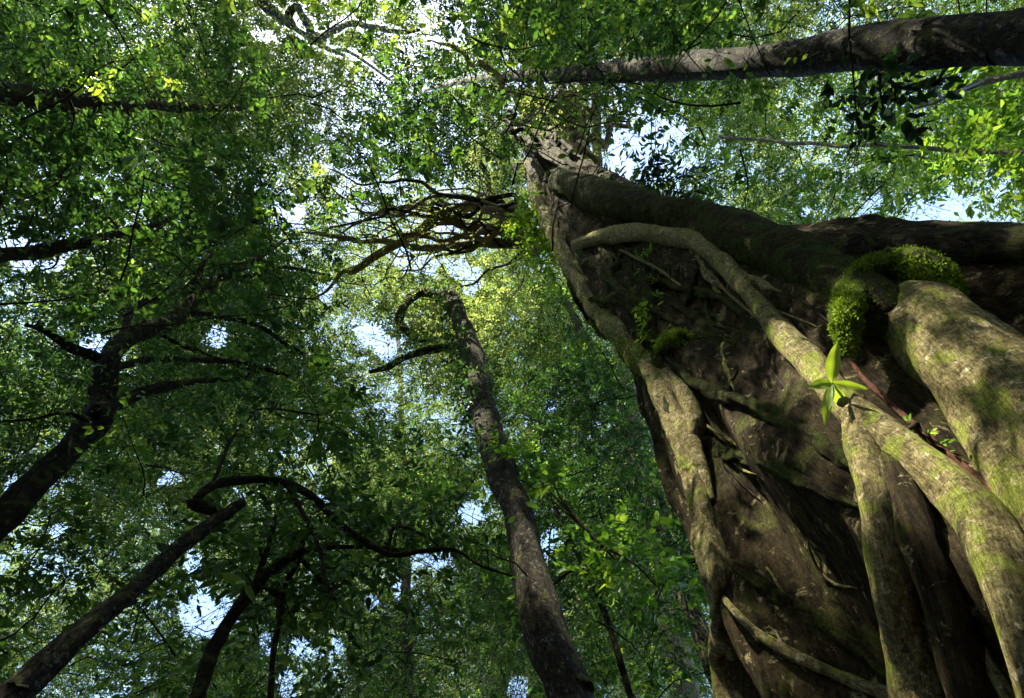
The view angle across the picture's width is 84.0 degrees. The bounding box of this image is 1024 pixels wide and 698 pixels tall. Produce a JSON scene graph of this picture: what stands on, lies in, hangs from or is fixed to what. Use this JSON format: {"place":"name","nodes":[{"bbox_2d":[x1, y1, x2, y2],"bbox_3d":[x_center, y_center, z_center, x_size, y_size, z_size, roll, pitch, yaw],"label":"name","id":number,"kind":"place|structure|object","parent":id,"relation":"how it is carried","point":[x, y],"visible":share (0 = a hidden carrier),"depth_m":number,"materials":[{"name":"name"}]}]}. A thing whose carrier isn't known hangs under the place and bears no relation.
{"place":"outdoors","nodes":[
{"label":"outdoors","id":0,"kind":"place"},
{"bbox_2d":[0,0,1023,697],"bbox_3d":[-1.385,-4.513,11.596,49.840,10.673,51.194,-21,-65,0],"label":"canopy","id":1,"kind":"object","parent":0,"point":[218,30],"depth_m":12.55,"materials":[{"name":"green plant"}]},
{"bbox_2d":[0,0,1023,697],"label":"sky","id":2,"kind":"structure","parent":0,"point":[959,208],"materials":[{"name":"white"}]},
{"bbox_3d":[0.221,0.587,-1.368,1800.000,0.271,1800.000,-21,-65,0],"label":"ground","id":3,"kind":"structure","parent":0,"visible":0},
{"bbox_2d":[0,77,285,382],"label":"rainforest tree","id":4,"kind":"object","parent":3,"relation":"on","point":[61,246],"visible":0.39,"depth_m":9.53,"materials":[{"name":"green plant"}]},
{"bbox_2d":[0,0,299,239],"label":"rainforest tree","id":5,"kind":"object","parent":3,"relation":"on","point":[22,91],"visible":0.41,"depth_m":10.29,"materials":[{"name":"green plant"}]},
{"bbox_2d":[0,207,357,552],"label":"rainforest tree","id":6,"kind":"object","parent":3,"relation":"on","point":[22,495],"visible":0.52,"depth_m":7.12,"materials":[{"name":"green plant"}]},
{"bbox_2d":[57,415,503,697],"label":"slender tree","id":7,"kind":"object","parent":3,"relation":"on","point":[217,642],"visible":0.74,"depth_m":5.09,"materials":[{"name":"green plant"}]},
{"bbox_2d":[0,318,572,697],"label":"rainforest tree","id":8,"kind":"object","parent":3,"relation":"on","point":[36,673],"visible":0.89,"depth_m":4.91,"materials":[{"name":"green plant"}]},
{"bbox_2d":[215,0,428,317],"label":"rainforest tree","id":9,"kind":"object","parent":3,"relation":"on","point":[339,37],"visible":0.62,"depth_m":15.80,"materials":[{"name":"green plant"}]},
{"bbox_2d":[0,0,1023,697],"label":"canopy branches","id":10,"kind":"object","parent":9,"relation":"attached to","point":[550,100],"visible":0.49,"depth_m":6.16,"materials":[{"name":"green plant"}]},
{"bbox_2d":[372,223,413,697],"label":"slender tree","id":11,"kind":"object","parent":3,"relation":"on","point":[406,586],"visible":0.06,"depth_m":16.41,"materials":[{"name":"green plant"}]},
{"bbox_2d":[350,229,594,697],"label":"rainforest tree","id":12,"kind":"object","parent":3,"relation":"on","point":[557,664],"visible":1,"depth_m":8.78,"materials":[{"name":"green plant"}]},
{"bbox_2d":[471,431,710,638],"bbox_3d":[0.670,1.969,6.409,2.339,3.382,1.356,-21,-65,0],"label":"understorey shrub","id":13,"kind":"object","parent":12,"relation":"attached to","point":[612,568],"visible":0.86,"depth_m":5.88,"materials":[{"name":"green plant"}]},
{"bbox_2d":[0,130,1005,691],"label":"undergrowth foliage","id":14,"kind":"object","parent":3,"relation":"on","point":[8,622],"visible":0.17,"depth_m":7.39,"materials":[{"name":"green plant"}]},
{"bbox_2d":[0,0,1023,697],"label":"understorey foliage","id":15,"kind":"object","parent":14,"relation":"attached to","point":[84,148],"visible":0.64,"depth_m":6.16,"materials":[{"name":"green plant"}]},
{"bbox_2d":[442,385,698,697],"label":"slender tree","id":16,"kind":"object","parent":3,"relation":"on","point":[577,561],"visible":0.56,"depth_m":8.30,"materials":[{"name":"green plant"}]},
{"bbox_2d":[515,30,700,697],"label":"slender tree","id":17,"kind":"object","parent":3,"relation":"on","point":[598,156],"visible":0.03,"depth_m":13.28,"materials":[{"name":"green plant"}]},
{"bbox_2d":[516,397,705,686],"bbox_3d":[3.505,4.792,7.319,5.274,11.815,5.371,-21,-65,0],"label":"slender tree","id":18,"kind":"object","parent":3,"relation":"on","point":[651,483],"visible":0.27,"depth_m":10.67,"materials":[{"name":"green plant"}]},
{"bbox_2d":[520,264,711,688],"bbox_3d":[2.983,2.713,13.826,4.693,25.475,4.527,-21,-65,0],"label":"slender tree","id":19,"kind":"object","parent":3,"relation":"on","point":[699,632],"visible":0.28,"depth_m":13.96,"materials":[{"name":"green plant"}]},
{"bbox_2d":[270,18,1023,697],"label":"strangler fig","id":20,"kind":"object","parent":3,"relation":"on","point":[864,544],"visible":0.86,"depth_m":2.71,"materials":[{"name":"brown plant"}]},
{"bbox_2d":[494,186,569,309],"bbox_3d":[0.794,-2.143,12.416,1.874,1.419,2.900,-21,-65,0],"label":"fern","id":21,"kind":"object","parent":20,"relation":"attached to","point":[538,234],"visible":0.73,"depth_m":12.40,"materials":[{"name":"green plant"}]},
{"bbox_2d":[630,242,664,362],"bbox_3d":[1.360,-0.454,5.447,0.996,2.064,0.514,-21,-65,0],"label":"creeper","id":22,"kind":"object","parent":20,"relation":"attached to","point":[646,275],"visible":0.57,"depth_m":5.16,"materials":[{"name":"green plant"}]},
{"bbox_2d":[585,140,736,202],"bbox_3d":[2.672,-2.862,10.649,3.158,1.586,2.207,-21,-65,0],"label":"fern","id":23,"kind":"object","parent":20,"relation":"attached to","point":[657,171],"visible":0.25,"depth_m":10.52,"materials":[{"name":"green plant"}]},
{"bbox_2d":[652,326,693,354],"bbox_3d":[1.246,-0.050,4.474,0.209,0.421,0.354,13,-70,-14],"label":"moss cushion","id":24,"kind":"object","parent":20,"relation":"attached to","point":[670,340],"visible":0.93,"depth_m":4.38,"materials":[{"name":"green plant"}]},
{"bbox_2d":[807,341,866,425],"bbox_3d":[1.321,0.150,2.355,0.249,0.161,0.244,-36,-66,7],"label":"seedling","id":25,"kind":"object","parent":20,"relation":"on","point":[834,392],"visible":0.95,"depth_m":2.35,"materials":[{"name":"green plant"}]},
{"bbox_2d":[825,244,970,358],"bbox_3d":[1.766,-0.232,2.770,0.819,0.736,0.344,-21,-65,0],"label":"moss collar","id":26,"kind":"object","parent":20,"relation":"attached to","point":[846,311],"visible":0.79,"depth_m":2.67,"materials":[{"name":"green plant"}]},
{"bbox_2d":[903,413,964,459],"bbox_3d":[1.516,0.320,2.071,0.107,0.231,0.130,-21,-65,0],"label":"creeper","id":27,"kind":"object","parent":20,"relation":"attached to","point":[912,425],"visible":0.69,"depth_m":2.08,"materials":[{"name":"green plant"}]},
{"bbox_2d":[281,0,1023,232],"bbox_3d":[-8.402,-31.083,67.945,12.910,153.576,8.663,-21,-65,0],"label":"rainforest tree","id":28,"kind":"object","parent":3,"relation":"on","point":[981,39],"visible":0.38,"depth_m":5.56,"materials":[{"name":"green plant"}]},
{"bbox_2d":[819,43,981,149],"bbox_3d":[2.782,-1.882,4.244,0.743,0.992,0.828,-21,-65,0],"label":"epiphyte","id":29,"kind":"object","parent":28,"relation":"attached to","point":[910,131],"visible":0.94,"depth_m":4.21,"materials":[{"name":"green plant"}]},
{"bbox_2d":[662,71,1023,223],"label":"slender tree","id":30,"kind":"object","parent":3,"relation":"on","point":[742,138],"visible":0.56,"depth_m":9.39,"materials":[{"name":"green plant"}]},
{"bbox_2d":[833,66,1023,221],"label":"slender tree","id":31,"kind":"object","parent":3,"relation":"on","point":[1005,123],"visible":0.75,"depth_m":6.20,"materials":[{"name":"green plant"}]}
]}

